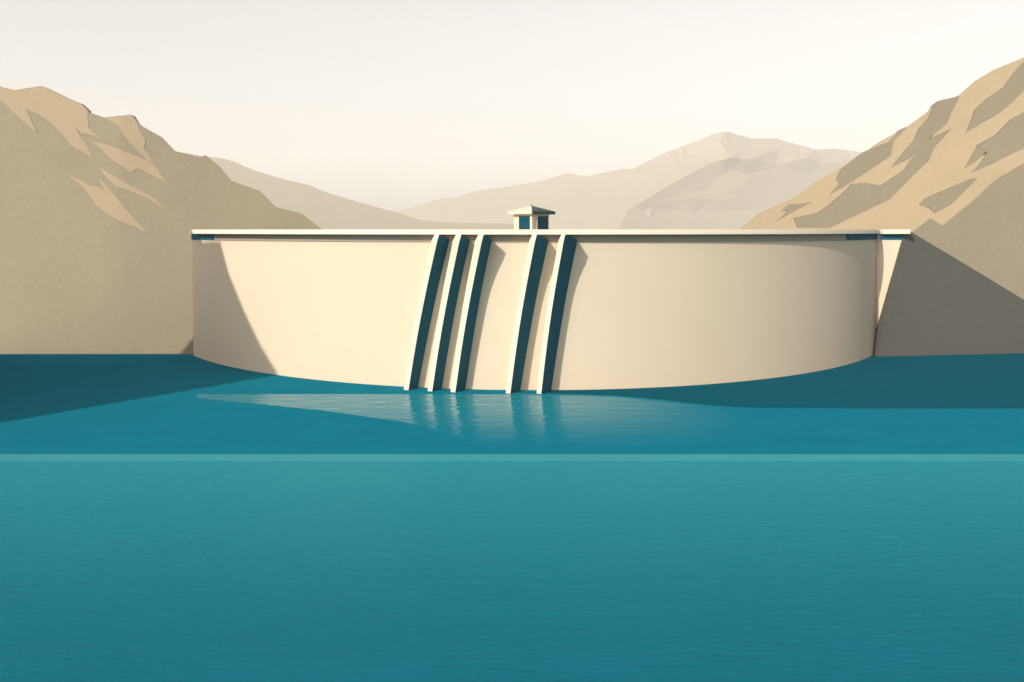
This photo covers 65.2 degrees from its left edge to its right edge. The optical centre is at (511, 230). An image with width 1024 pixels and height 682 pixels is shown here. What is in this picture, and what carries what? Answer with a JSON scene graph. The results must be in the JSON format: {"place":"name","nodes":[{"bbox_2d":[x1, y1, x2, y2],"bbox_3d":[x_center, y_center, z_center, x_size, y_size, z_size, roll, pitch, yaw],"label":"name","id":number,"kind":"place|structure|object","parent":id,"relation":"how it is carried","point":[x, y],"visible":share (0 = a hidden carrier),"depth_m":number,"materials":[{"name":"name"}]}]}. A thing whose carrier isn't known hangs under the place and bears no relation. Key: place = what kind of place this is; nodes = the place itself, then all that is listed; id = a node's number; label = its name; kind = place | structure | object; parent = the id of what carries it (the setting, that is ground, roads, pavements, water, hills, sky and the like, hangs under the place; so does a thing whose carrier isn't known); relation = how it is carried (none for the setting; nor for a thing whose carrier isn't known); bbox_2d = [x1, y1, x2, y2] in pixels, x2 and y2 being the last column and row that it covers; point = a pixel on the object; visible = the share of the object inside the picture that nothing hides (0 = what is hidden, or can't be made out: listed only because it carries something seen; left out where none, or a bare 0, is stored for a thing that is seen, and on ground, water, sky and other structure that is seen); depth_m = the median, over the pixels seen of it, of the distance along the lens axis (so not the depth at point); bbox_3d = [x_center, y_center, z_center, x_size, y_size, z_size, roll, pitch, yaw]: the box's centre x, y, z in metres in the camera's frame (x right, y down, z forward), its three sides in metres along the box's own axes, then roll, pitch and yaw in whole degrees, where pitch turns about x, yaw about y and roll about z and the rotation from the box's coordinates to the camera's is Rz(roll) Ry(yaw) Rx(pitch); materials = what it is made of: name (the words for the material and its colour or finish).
{"place":"outdoors","nodes":[
{"label":"outdoors","id":0,"kind":"place"},
{"bbox_2d":[0,86,320,353],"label":"mountain","id":1,"kind":"structure","parent":0,"point":[100,217],"depth_m":209.83,"materials":[{"name":"stone"}]},
{"bbox_2d":[181,152,513,228],"bbox_3d":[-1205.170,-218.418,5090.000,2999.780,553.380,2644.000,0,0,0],"label":"hill","id":2,"kind":"structure","parent":0,"point":[321,209],"depth_m":4716.26,"materials":[{"name":"beige stone"}]},
{"bbox_2d":[0,461,1023,681],"bbox_3d":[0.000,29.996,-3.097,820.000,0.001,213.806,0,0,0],"label":"water","id":3,"kind":"structure","parent":0,"point":[511,571],"depth_m":70.31,"materials":[{"name":"teal liquid"}]},
{"bbox_2d":[0,354,1023,453],"bbox_3d":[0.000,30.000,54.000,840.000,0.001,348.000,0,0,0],"label":"water","id":4,"kind":"structure","parent":0,"point":[101,404],"depth_m":127.46,"materials":[{"name":"teal liquid"}]},
{"bbox_2d":[0,454,1023,460],"bbox_3d":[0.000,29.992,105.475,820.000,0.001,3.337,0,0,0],"label":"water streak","id":5,"kind":"object","parent":4,"relation":"on","point":[511,457],"visible":1,"depth_m":105.56,"materials":[{"name":"teal liquid"}]},
{"bbox_2d":[188,229,909,393],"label":"dam","id":6,"kind":"structure","parent":4,"relation":"in","point":[510,311],"depth_m":155.09,"materials":[{"name":"beige concrete"}]},
{"bbox_2d":[507,205,554,228],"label":"gatehouse","id":7,"kind":"object","parent":6,"relation":"on","point":[531,217],"visible":0.67,"depth_m":153.80,"materials":[{"name":"beige concrete"}]},
{"bbox_2d":[518,216,529,228],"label":"window","id":8,"kind":"structure","parent":7,"relation":"in","point":[523,221],"depth_m":153.59,"materials":[{"name":"teal glass"}]},
{"bbox_2d":[537,216,548,228],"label":"window","id":9,"kind":"structure","parent":7,"relation":"in","point":[542,221],"depth_m":154.30,"materials":[{"name":"teal glass"}]},
{"bbox_2d":[0,0,1023,211],"label":"sky","id":10,"kind":"structure","parent":0,"point":[391,105],"materials":[{"name":"white"}]},
{"bbox_2d":[197,394,919,452],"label":"calm water","id":11,"kind":"structure","parent":0,"point":[501,423],"depth_m":124.78,"materials":[{"name":"teal liquid"}]},
{"bbox_2d":[397,132,862,228],"bbox_3d":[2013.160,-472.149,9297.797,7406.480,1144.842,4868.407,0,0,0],"label":"mountain","id":12,"kind":"structure","parent":0,"point":[725,180],"depth_m":8034.49,"materials":[{"name":"beige stone"}]},
{"bbox_2d":[545,353,1023,408],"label":"deep water","id":13,"kind":"structure","parent":0,"point":[982,381],"depth_m":151.59,"materials":[{"name":"teal liquid"}]},
{"bbox_2d":[741,58,1023,231],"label":"mountain","id":14,"kind":"structure","parent":0,"point":[942,162],"depth_m":259.73,"materials":[{"name":"beige stone"}]},
{"bbox_2d":[873,232,1023,356],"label":"rock slope","id":15,"kind":"structure","parent":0,"point":[937,301],"depth_m":192.20,"materials":[{"name":"grey stone"}]},
{"bbox_2d":[912,163,1023,298],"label":"hill","id":16,"kind":"structure","parent":0,"point":[982,233],"depth_m":215.72,"materials":[{"name":"beige stone"}]}
]}

